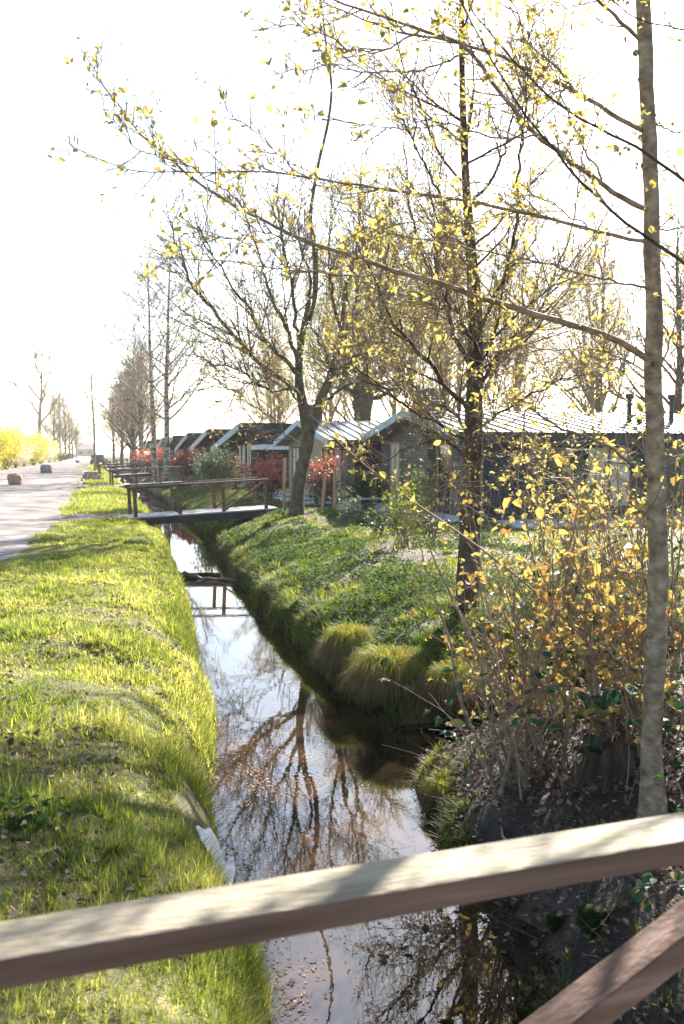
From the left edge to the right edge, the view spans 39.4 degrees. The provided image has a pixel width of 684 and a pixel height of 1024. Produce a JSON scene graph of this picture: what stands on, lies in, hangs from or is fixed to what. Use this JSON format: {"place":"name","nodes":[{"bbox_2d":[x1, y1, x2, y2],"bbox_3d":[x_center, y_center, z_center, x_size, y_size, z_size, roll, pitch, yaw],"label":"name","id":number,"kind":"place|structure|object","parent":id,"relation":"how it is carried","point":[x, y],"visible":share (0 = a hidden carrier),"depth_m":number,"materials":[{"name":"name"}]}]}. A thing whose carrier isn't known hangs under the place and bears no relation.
{"place":"outdoors","nodes":[
{"label":"outdoors","id":0,"kind":"place"},
{"bbox_2d":[0,456,89,559],"bbox_3d":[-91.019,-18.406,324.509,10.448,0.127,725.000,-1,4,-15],"label":"road","id":1,"kind":"structure","parent":0,"point":[29,502],"depth_m":38.34,"materials":[{"name":"asphalt"}]},
{"bbox_2d":[7,473,22,484],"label":"boulder","id":2,"kind":"object","parent":1,"relation":"on","point":[14,478],"visible":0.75,"depth_m":55.05,"materials":[{"name":"stone"}]},
{"bbox_2d":[41,513,124,519],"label":"gravel path","id":3,"kind":"structure","parent":0,"point":[70,517],"depth_m":27.74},
{"bbox_2d":[101,463,533,1023],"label":"water","id":4,"kind":"structure","parent":0,"point":[256,668],"depth_m":7.63,"materials":[{"name":"liquid"}]},
{"bbox_2d":[180,570,236,581],"bbox_3d":[-2.938,1.498,21.764,2.050,0.278,0.285,1,4,22],"label":"sunken log","id":5,"kind":"object","parent":4,"relation":"in","point":[186,574],"visible":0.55,"depth_m":21.92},
{"bbox_2d":[196,826,235,884],"bbox_3d":[-0.839,2.238,6.388,0.245,0.479,0.664,0,4,-5],"label":"white sheet","id":6,"kind":"object","parent":4,"relation":"on","point":[210,835],"visible":0.5,"depth_m":6.37,"materials":[{"name":"plastic"}]},
{"bbox_2d":[211,702,492,1023],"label":"floating leaves","id":7,"kind":"object","parent":4,"relation":"on","point":[291,983],"visible":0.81,"depth_m":6.65,"materials":[{"name":"orange plant"}]},
{"bbox_2d":[0,453,683,1023],"bbox_3d":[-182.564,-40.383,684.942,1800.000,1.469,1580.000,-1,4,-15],"label":"ground","id":8,"kind":"structure","parent":0,"point":[522,947],"depth_m":6.29,"materials":[{"name":"plant"}]},
{"bbox_2d":[0,403,38,470],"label":"hedge shrub","id":9,"kind":"object","parent":8,"relation":"on","point":[6,443],"visible":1,"depth_m":96.22,"materials":[{"name":"yellow plant"}]},
{"bbox_2d":[0,415,39,468],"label":"hedge shrub","id":10,"kind":"object","parent":8,"relation":"on","point":[6,462],"visible":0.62,"depth_m":105.59,"materials":[{"name":"yellow plant"}]},
{"bbox_2d":[0,427,43,467],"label":"hedge shrub","id":11,"kind":"object","parent":8,"relation":"on","point":[15,463],"visible":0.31,"depth_m":115.32,"materials":[{"name":"yellow plant"}]},
{"bbox_2d":[11,419,45,465],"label":"hedge shrub","id":12,"kind":"object","parent":8,"relation":"on","point":[28,440],"visible":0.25,"depth_m":126.88,"materials":[{"name":"yellow plant"}]},
{"bbox_2d":[20,428,55,464],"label":"hedge shrub","id":13,"kind":"object","parent":8,"relation":"on","point":[39,454],"visible":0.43,"depth_m":138.83,"materials":[{"name":"yellow plant"}]},
{"bbox_2d":[3,344,73,462],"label":"bare tree","id":14,"kind":"object","parent":8,"relation":"on","point":[40,402],"visible":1,"depth_m":160.65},
{"bbox_2d":[29,428,59,463],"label":"hedge shrub","id":15,"kind":"object","parent":8,"relation":"on","point":[50,445],"visible":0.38,"depth_m":154.43,"materials":[{"name":"yellow plant"}]},
{"bbox_2d":[30,389,68,461],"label":"roadside tree","id":16,"kind":"object","parent":8,"relation":"on","point":[53,424],"visible":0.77,"depth_m":186.05,"materials":[{"name":"brown plant"}]},
{"bbox_2d":[36,386,69,453],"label":"roadside tree","id":17,"kind":"object","parent":8,"relation":"on","point":[62,420],"visible":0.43,"depth_m":205.25,"materials":[{"name":"brown plant"}]},
{"bbox_2d":[49,396,82,459],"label":"roadside tree","id":18,"kind":"object","parent":8,"relation":"on","point":[67,433],"visible":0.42,"depth_m":229.58,"materials":[{"name":"brown plant"}]},
{"bbox_2d":[77,443,92,455],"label":"distant house","id":19,"kind":"structure","parent":8,"relation":"on","point":[85,449],"depth_m":443.88,"materials":[{"name":"white paint"}]},
{"bbox_2d":[80,331,106,470],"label":"roadside tree","id":20,"kind":"object","parent":8,"relation":"on","point":[94,423],"visible":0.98,"depth_m":94.44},
{"bbox_2d":[91,389,120,461],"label":"roadside tree","id":21,"kind":"object","parent":8,"relation":"on","point":[113,448],"visible":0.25,"depth_m":161.05,"materials":[{"name":"brown plant"}]},
{"bbox_2d":[86,343,150,472],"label":"roadside tree","id":22,"kind":"object","parent":8,"relation":"on","point":[134,436],"visible":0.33,"depth_m":98.05,"materials":[{"name":"brown plant"}]},
{"bbox_2d":[97,462,151,477],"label":"footbridge","id":23,"kind":"object","parent":8,"relation":"on","point":[129,475],"visible":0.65,"depth_m":77.53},
{"bbox_2d":[103,378,149,464],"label":"roadside tree","id":24,"kind":"object","parent":8,"relation":"on","point":[121,448],"visible":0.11,"depth_m":131.86,"materials":[{"name":"brown plant"}]},
{"bbox_2d":[93,356,162,467],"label":"roadside tree","id":25,"kind":"object","parent":8,"relation":"on","point":[122,419],"visible":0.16,"depth_m":120.14,"materials":[{"name":"brown plant"}]},
{"bbox_2d":[92,346,173,472],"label":"roadside tree","id":26,"kind":"object","parent":8,"relation":"on","point":[146,412],"visible":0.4,"depth_m":89.69,"materials":[{"name":"brown plant"}]},
{"bbox_2d":[103,360,163,449],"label":"roadside tree","id":27,"kind":"object","parent":8,"relation":"on","point":[129,431],"visible":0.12,"depth_m":109.50,"materials":[{"name":"brown plant"}]},
{"bbox_2d":[108,329,163,472],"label":"tree","id":28,"kind":"object","parent":8,"relation":"on","point":[143,423],"visible":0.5,"depth_m":81.47,"materials":[{"name":"brown plant"}]},
{"bbox_2d":[104,466,190,488],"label":"footbridge","id":29,"kind":"object","parent":8,"relation":"on","point":[111,471],"visible":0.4,"depth_m":54.25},
{"bbox_2d":[0,460,295,1023],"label":"verge grass","id":30,"kind":"structure","parent":8,"relation":"on","point":[180,757],"depth_m":6.78,"materials":[{"name":"plant"}]},
{"bbox_2d":[134,444,163,472],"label":"photinia shrub","id":31,"kind":"object","parent":8,"relation":"on","point":[159,462],"visible":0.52,"depth_m":78.17,"materials":[{"name":"red plant"}]},
{"bbox_2d":[92,243,209,482],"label":"birch tree","id":32,"kind":"object","parent":8,"relation":"on","point":[152,406],"visible":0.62,"depth_m":64.48,"materials":[{"name":"brown plant"}]},
{"bbox_2d":[84,229,224,481],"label":"birch tree","id":33,"kind":"object","parent":8,"relation":"on","point":[166,419],"visible":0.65,"depth_m":59.21,"materials":[{"name":"brown plant"}]},
{"bbox_2d":[163,435,185,469],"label":"holiday cottage","id":34,"kind":"structure","parent":8,"relation":"on","point":[175,440],"depth_m":89.18,"materials":[{"name":"white paint"}]},
{"bbox_2d":[155,442,205,480],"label":"photinia shrub","id":35,"kind":"object","parent":8,"relation":"on","point":[187,470],"visible":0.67,"depth_m":61.97,"materials":[{"name":"red plant"}]},
{"bbox_2d":[174,433,201,473],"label":"holiday cottage","id":36,"kind":"structure","parent":8,"relation":"on","point":[188,439],"depth_m":78.42,"materials":[{"name":"white paint"}]},
{"bbox_2d":[120,477,280,524],"bbox_3d":[-4.388,-0.347,29.040,4.820,1.150,1.590,-4,5,-19],"label":"footbridge","id":37,"kind":"object","parent":8,"relation":"on","point":[224,512],"visible":0.88,"depth_m":28.64,"materials":[{"name":"wood"}]},
{"bbox_2d":[189,429,230,475],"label":"holiday cottage","id":38,"kind":"structure","parent":8,"relation":"on","point":[205,440],"depth_m":65.77,"materials":[{"name":"white paint"}]},
{"bbox_2d":[188,440,245,490],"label":"variegated shrub","id":39,"kind":"object","parent":8,"relation":"on","point":[218,472],"visible":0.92,"depth_m":44.76,"materials":[{"name":"green plant"}]},
{"bbox_2d":[211,423,292,485],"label":"holiday cottage","id":40,"kind":"structure","parent":8,"relation":"on","point":[243,452],"depth_m":51.33,"materials":[{"name":"wood"}]},
{"bbox_2d":[260,451,288,484],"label":"window","id":41,"kind":"structure","parent":40,"relation":"in","point":[262,453],"depth_m":51.38,"materials":[{"name":"grey glass"}]},
{"bbox_2d":[221,291,304,422],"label":"leafing tree","id":42,"kind":"object","parent":8,"relation":"on","point":[287,393],"visible":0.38,"depth_m":74.28,"materials":[{"name":"brown plant"}]},
{"bbox_2d":[234,443,295,503],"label":"photinia shrub","id":43,"kind":"object","parent":8,"relation":"on","point":[266,473],"visible":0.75,"depth_m":33.19,"materials":[{"name":"red plant"}]},
{"bbox_2d":[112,6,436,515],"bbox_3d":[-1.262,-7.162,27.132,9.738,14.884,6.809,-1,4,-21],"label":"sycamore tree","id":44,"kind":"object","parent":8,"relation":"on","point":[309,424],"visible":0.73,"depth_m":27.18,"materials":[{"name":"brown plant"}]},
{"bbox_2d":[235,330,313,422],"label":"roadside tree","id":45,"kind":"object","parent":8,"relation":"on","point":[296,413],"visible":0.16,"depth_m":92.48,"materials":[{"name":"brown plant"}]},
{"bbox_2d":[251,290,298,422],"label":"roadside tree","id":46,"kind":"object","parent":8,"relation":"on","point":[274,413],"visible":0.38,"depth_m":72.52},
{"bbox_2d":[282,458,285,507],"bbox_3d":[-1.895,-0.839,31.376,0.136,1.863,0.108,-1,4,-15],"label":"stake","id":47,"kind":"object","parent":8,"relation":"on","point":[284,486],"visible":0.88,"depth_m":31.33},
{"bbox_2d":[270,245,372,420],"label":"leafing tree","id":48,"kind":"object","parent":8,"relation":"on","point":[332,409],"visible":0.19,"depth_m":63.16,"materials":[{"name":"brown plant"}]},
{"bbox_2d":[305,447,347,506],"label":"photinia shrub","id":49,"kind":"object","parent":8,"relation":"on","point":[318,481],"visible":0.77,"depth_m":31.20,"materials":[{"name":"red plant"}]},
{"bbox_2d":[273,404,382,503],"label":"holiday cottage","id":50,"kind":"structure","parent":8,"relation":"on","point":[345,428],"depth_m":34.80,"materials":[{"name":"wood"}]},
{"bbox_2d":[292,447,299,483],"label":"window","id":51,"kind":"structure","parent":50,"relation":"in","point":[295,450],"depth_m":40.75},
{"bbox_2d":[322,447,333,500],"bbox_3d":[-0.490,-1.399,35.085,0.095,1.950,1.700,-1,4,-15],"label":"window","id":52,"kind":"structure","parent":50,"relation":"in","point":[324,449],"depth_m":35.03,"materials":[{"name":"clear glass"}]},
{"bbox_2d":[0,812,683,1023],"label":"footbridge","id":53,"kind":"object","parent":8,"relation":"on","point":[627,976],"visible":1,"depth_m":1.80,"materials":[{"name":"wood"}]},
{"bbox_2d":[0,500,683,838],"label":"ground ivy","id":54,"kind":"object","parent":8,"relation":"on","point":[41,819],"visible":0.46,"depth_m":15.04,"materials":[{"name":"plant"}]},
{"bbox_2d":[303,623,380,681],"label":"sedge tussock","id":55,"kind":"object","parent":8,"relation":"on","point":[339,641],"visible":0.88,"depth_m":11.64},
{"bbox_2d":[0,510,683,1023],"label":"fallen leaves","id":56,"kind":"object","parent":8,"relation":"on","point":[476,804],"depth_m":6.16,"materials":[{"name":"plant"}]},
{"bbox_2d":[329,486,363,525],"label":"young shrub","id":57,"kind":"object","parent":8,"relation":"on","point":[349,514],"visible":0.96,"depth_m":23.32,"materials":[{"name":"green plant"}]},
{"bbox_2d":[305,296,389,420],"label":"roadside tree","id":58,"kind":"object","parent":8,"relation":"on","point":[349,410],"visible":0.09,"depth_m":71.75,"materials":[{"name":"brown plant"}]},
{"bbox_2d":[42,0,683,818],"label":"alder tree","id":59,"kind":"object","parent":8,"relation":"on","point":[652,800],"visible":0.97,"depth_m":5.29,"materials":[{"name":"yellow plant"}]},
{"bbox_2d":[264,185,461,420],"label":"pollarded tree","id":60,"kind":"object","parent":8,"relation":"on","point":[362,405],"visible":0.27,"depth_m":44.68,"materials":[{"name":"brown plant"}]},
{"bbox_2d":[284,224,459,420],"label":"leafing tree","id":61,"kind":"object","parent":8,"relation":"on","point":[391,404],"visible":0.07,"depth_m":58.27,"materials":[{"name":"yellow plant"}]},
{"bbox_2d":[358,462,391,504],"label":"young shrub","id":62,"kind":"object","parent":8,"relation":"on","point":[375,491],"visible":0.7,"depth_m":30.86,"materials":[{"name":"green plant"}]},
{"bbox_2d":[360,504,394,534],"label":"young shrub","id":63,"kind":"object","parent":8,"relation":"on","point":[371,525],"visible":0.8,"depth_m":19.86,"materials":[{"name":"green plant"}]},
{"bbox_2d":[329,642,437,717],"bbox_3d":[0.562,1.843,10.441,1.463,0.758,1.350,1,4,10],"label":"sedge tussock","id":64,"kind":"object","parent":8,"relation":"on","point":[399,663],"visible":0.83,"depth_m":10.18,"materials":[{"name":"plant"}]},
{"bbox_2d":[336,503,458,522],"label":"terrace","id":65,"kind":"structure","parent":8,"relation":"on","point":[446,516],"depth_m":27.45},
{"bbox_2d":[336,456,370,504],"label":"young shrub","id":66,"kind":"object","parent":65,"relation":"on","point":[353,485],"visible":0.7,"depth_m":30.89,"materials":[{"name":"green plant"}]},
{"bbox_2d":[372,465,443,547],"bbox_3d":[1.200,-0.098,18.184,1.294,1.609,1.332,2,4,25],"label":"young shrub","id":67,"kind":"object","parent":8,"relation":"on","point":[404,529],"visible":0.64,"depth_m":18.14,"materials":[{"name":"leaf"},{"name":"twig"}]},
{"bbox_2d":[389,466,442,524],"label":"young shrub","id":68,"kind":"object","parent":8,"relation":"on","point":[420,489],"visible":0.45,"depth_m":23.22,"materials":[{"name":"green plant"}]},
{"bbox_2d":[412,767,455,813],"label":"sedge tussock","id":69,"kind":"object","parent":8,"relation":"on","point":[430,783],"visible":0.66,"depth_m":7.71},
{"bbox_2d":[419,511,456,539],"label":"young shrub","id":70,"kind":"object","parent":8,"relation":"on","point":[431,528],"visible":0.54,"depth_m":19.64,"materials":[{"name":"green plant"}]},
{"bbox_2d":[408,656,493,726],"bbox_3d":[1.189,1.875,10.026,1.151,0.666,1.050,-1,4,-15],"label":"sedge tussock","id":71,"kind":"object","parent":8,"relation":"on","point":[447,691],"visible":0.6,"depth_m":9.84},
{"bbox_2d":[390,205,513,411],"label":"birch tree","id":72,"kind":"object","parent":8,"relation":"on","point":[487,286],"visible":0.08,"depth_m":63.78,"materials":[{"name":"yellow plant"}]},
{"bbox_2d":[301,395,612,738],"bbox_3d":[0.871,0.581,6.214,2.317,2.634,0.283,-1,4,-20],"label":"leaning sapling","id":73,"kind":"object","parent":8,"relation":"on","point":[411,501],"visible":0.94,"depth_m":6.12,"materials":[{"name":"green plant"}]},
{"bbox_2d":[372,644,564,780],"bbox_3d":[1.033,1.502,7.671,1.496,1.127,0.841,1,4,18],"label":"bramble","id":74,"kind":"object","parent":8,"relation":"on","point":[384,663],"visible":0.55,"depth_m":7.52,"materials":[{"name":"brown plant"}]},
{"bbox_2d":[273,0,664,613],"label":"alder tree","id":75,"kind":"object","parent":8,"relation":"on","point":[472,437],"visible":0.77,"depth_m":11.18,"materials":[{"name":"yellow plant"}]},
{"bbox_2d":[373,187,564,411],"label":"leafing tree","id":76,"kind":"object","parent":8,"relation":"on","point":[452,350],"visible":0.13,"depth_m":52.38,"materials":[{"name":"brown plant"}]},
{"bbox_2d":[365,445,635,730],"bbox_3d":[1.280,0.616,7.637,2.374,2.305,2.135,-1,4,-15],"label":"thicket shrub","id":77,"kind":"object","parent":8,"relation":"on","point":[414,612],"visible":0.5,"depth_m":7.51,"materials":[{"name":"yellow plant"}]},
{"bbox_2d":[495,244,541,411],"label":"roadside tree","id":78,"kind":"object","parent":8,"relation":"on","point":[515,406],"visible":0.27,"depth_m":50.38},
{"bbox_2d":[361,388,683,518],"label":"holiday cottage","id":79,"kind":"structure","parent":8,"relation":"on","point":[610,419],"depth_m":26.31,"materials":[{"name":"wood"}]},
{"bbox_2d":[390,442,400,505],"bbox_3d":[1.762,-1.236,31.290,0.095,2.100,1.000,-1,4,-15],"label":"door","id":80,"kind":"structure","parent":79,"relation":"in","point":[395,463],"depth_m":31.23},
{"bbox_2d":[436,442,451,514],"bbox_3d":[2.906,-0.943,26.999,0.095,2.050,1.100,-1,4,-15],"label":"door","id":81,"kind":"structure","parent":79,"relation":"in","point":[440,464],"depth_m":26.98,"materials":[{"name":"grey glass"}]},
{"bbox_2d":[524,445,572,508],"bbox_3d":[5.538,-0.934,25.651,1.400,1.700,0.095,-1,4,-15],"label":"window","id":82,"kind":"structure","parent":79,"relation":"in","point":[557,449],"depth_m":25.63,"materials":[{"name":"black glass"}]},
{"bbox_2d":[585,445,632,507],"bbox_3d":[7.278,-0.962,26.113,1.400,1.700,0.095,-1,4,-15],"label":"window","id":83,"kind":"structure","parent":79,"relation":"in","point":[603,450],"depth_m":26.12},
{"bbox_2d":[665,446,683,515],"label":"window","id":84,"kind":"structure","parent":79,"relation":"in","point":[671,467],"depth_m":26.61,"materials":[{"name":"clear glass"}]},
{"bbox_2d":[424,580,631,795],"bbox_3d":[1.284,1.185,6.510,1.307,1.474,0.952,1,4,21],"label":"bramble","id":85,"kind":"object","parent":8,"relation":"on","point":[581,747],"visible":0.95,"depth_m":6.44,"materials":[{"name":"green plant"}]},
{"bbox_2d":[483,237,585,411],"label":"leafing tree","id":86,"kind":"object","parent":8,"relation":"on","point":[521,382],"visible":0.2,"depth_m":57.74,"materials":[{"name":"brown plant"}]},
{"bbox_2d":[401,618,683,1023],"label":"twig litter","id":87,"kind":"object","parent":8,"relation":"on","point":[630,807],"visible":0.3,"depth_m":6.27,"materials":[{"name":"brown plant"}]},
{"bbox_2d":[411,491,674,801],"bbox_3d":[1.194,0.906,6.856,1.534,2.173,1.687,-2,4,-34],"label":"thicket shrub","id":88,"kind":"object","parent":8,"relation":"on","point":[516,739],"visible":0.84,"depth_m":6.76,"materials":[{"name":"orange plant"}]},
{"bbox_2d":[426,0,683,315],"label":"alder tree","id":89,"kind":"object","parent":8,"relation":"on","point":[569,123],"visible":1,"depth_m":4.66,"materials":[{"name":"yellow plant"}]},
{"bbox_2d":[545,911,566,930],"bbox_3d":[1.183,2.253,5.259,0.110,0.100,0.097,-1,4,-15],"label":"mossy stone","id":90,"kind":"object","parent":8,"relation":"on","point":[556,922],"visible":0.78,"depth_m":5.22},
{"bbox_2d":[513,396,618,594],"bbox_3d":[2.566,-0.150,11.769,1.468,2.629,1.709,-1,4,-15],"label":"thicket shrub","id":91,"kind":"object","parent":8,"relation":"on","point":[550,513],"visible":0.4,"depth_m":11.57,"materials":[{"name":"yellow plant"}]},
{"bbox_2d":[496,234,644,412],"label":"leafing tree","id":92,"kind":"object","parent":8,"relation":"on","point":[578,320],"visible":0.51,"depth_m":50.45,"materials":[{"name":"yellow plant"}]},
{"bbox_2d":[473,569,683,739],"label":"bramble","id":93,"kind":"object","parent":8,"relation":"on","point":[610,697],"visible":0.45,"depth_m":6.69,"materials":[{"name":"green plant"}]},
{"bbox_2d":[520,220,644,413],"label":"roadside tree","id":94,"kind":"object","parent":8,"relation":"on","point":[597,408],"visible":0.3,"depth_m":56.95,"materials":[{"name":"brown plant"}]},
{"bbox_2d":[485,516,683,528],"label":"terrace","id":95,"kind":"structure","parent":8,"relation":"on","point":[516,524],"depth_m":23.98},
{"bbox_2d":[493,401,683,764],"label":"thicket shrub","id":96,"kind":"object","parent":8,"relation":"on","point":[588,583],"visible":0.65,"depth_m":6.63,"materials":[{"name":"yellow plant"}]},
{"bbox_2d":[576,903,609,938],"bbox_3d":[1.311,2.123,4.971,0.162,0.145,0.146,-1,4,-15],"label":"mossy stone","id":97,"kind":"object","parent":8,"relation":"on","point":[592,916],"visible":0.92,"depth_m":4.93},
{"bbox_2d":[510,396,683,719],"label":"thicket shrub","id":98,"kind":"object","parent":8,"relation":"on","point":[588,495],"visible":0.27,"depth_m":7.35,"materials":[{"name":"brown plant"}]},
{"bbox_2d":[512,385,683,673],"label":"thicket shrub","id":99,"kind":"object","parent":8,"relation":"on","point":[635,428],"visible":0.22,"depth_m":8.02,"materials":[{"name":"yellow plant"}]},
{"bbox_2d":[565,730,639,792],"bbox_3d":[1.866,1.781,6.578,0.725,0.520,0.786,3,5,40],"label":"tree stump","id":100,"kind":"object","parent":8,"relation":"on","point":[599,761],"visible":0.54,"depth_m":6.46,"materials":[{"name":"brown wood"}]},
{"bbox_2d":[562,412,683,576],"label":"thicket shrub","id":101,"kind":"object","parent":8,"relation":"on","point":[616,520],"visible":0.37,"depth_m":13.61,"materials":[{"name":"yellow plant"}]},
{"bbox_2d":[563,440,683,724],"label":"thicket shrub","id":102,"kind":"object","parent":8,"relation":"on","point":[673,480],"visible":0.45,"depth_m":6.64,"materials":[{"name":"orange plant"}]},
{"bbox_2d":[570,204,683,413],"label":"roadside tree","id":103,"kind":"object","parent":8,"relation":"on","point":[678,371],"visible":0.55,"depth_m":44.99,"materials":[{"name":"brown plant"}]},
{"bbox_2d":[580,610,683,805],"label":"bramble","id":104,"kind":"object","parent":8,"relation":"on","point":[677,704],"visible":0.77,"depth_m":6.04,"materials":[{"name":"green plant"}]},
{"bbox_2d":[609,476,683,552],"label":"thicket shrub","id":105,"kind":"object","parent":8,"relation":"on","point":[682,548],"visible":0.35,"depth_m":8.35,"materials":[{"name":"yellow plant"}]},
{"bbox_2d":[631,774,683,914],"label":"bramble","id":106,"kind":"object","parent":8,"relation":"on","point":[648,881],"visible":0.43,"depth_m":4.49,"materials":[{"name":"green plant"}]},
{"bbox_2d":[0,0,683,452],"label":"sky","id":107,"kind":"structure","parent":0,"point":[57,237],"materials":[{"name":"white"}]},
{"bbox_2d":[156,480,683,1023],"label":"bank grass","id":108,"kind":"structure","parent":0,"point":[278,606],"depth_m":14.31,"materials":[{"name":"plant"}]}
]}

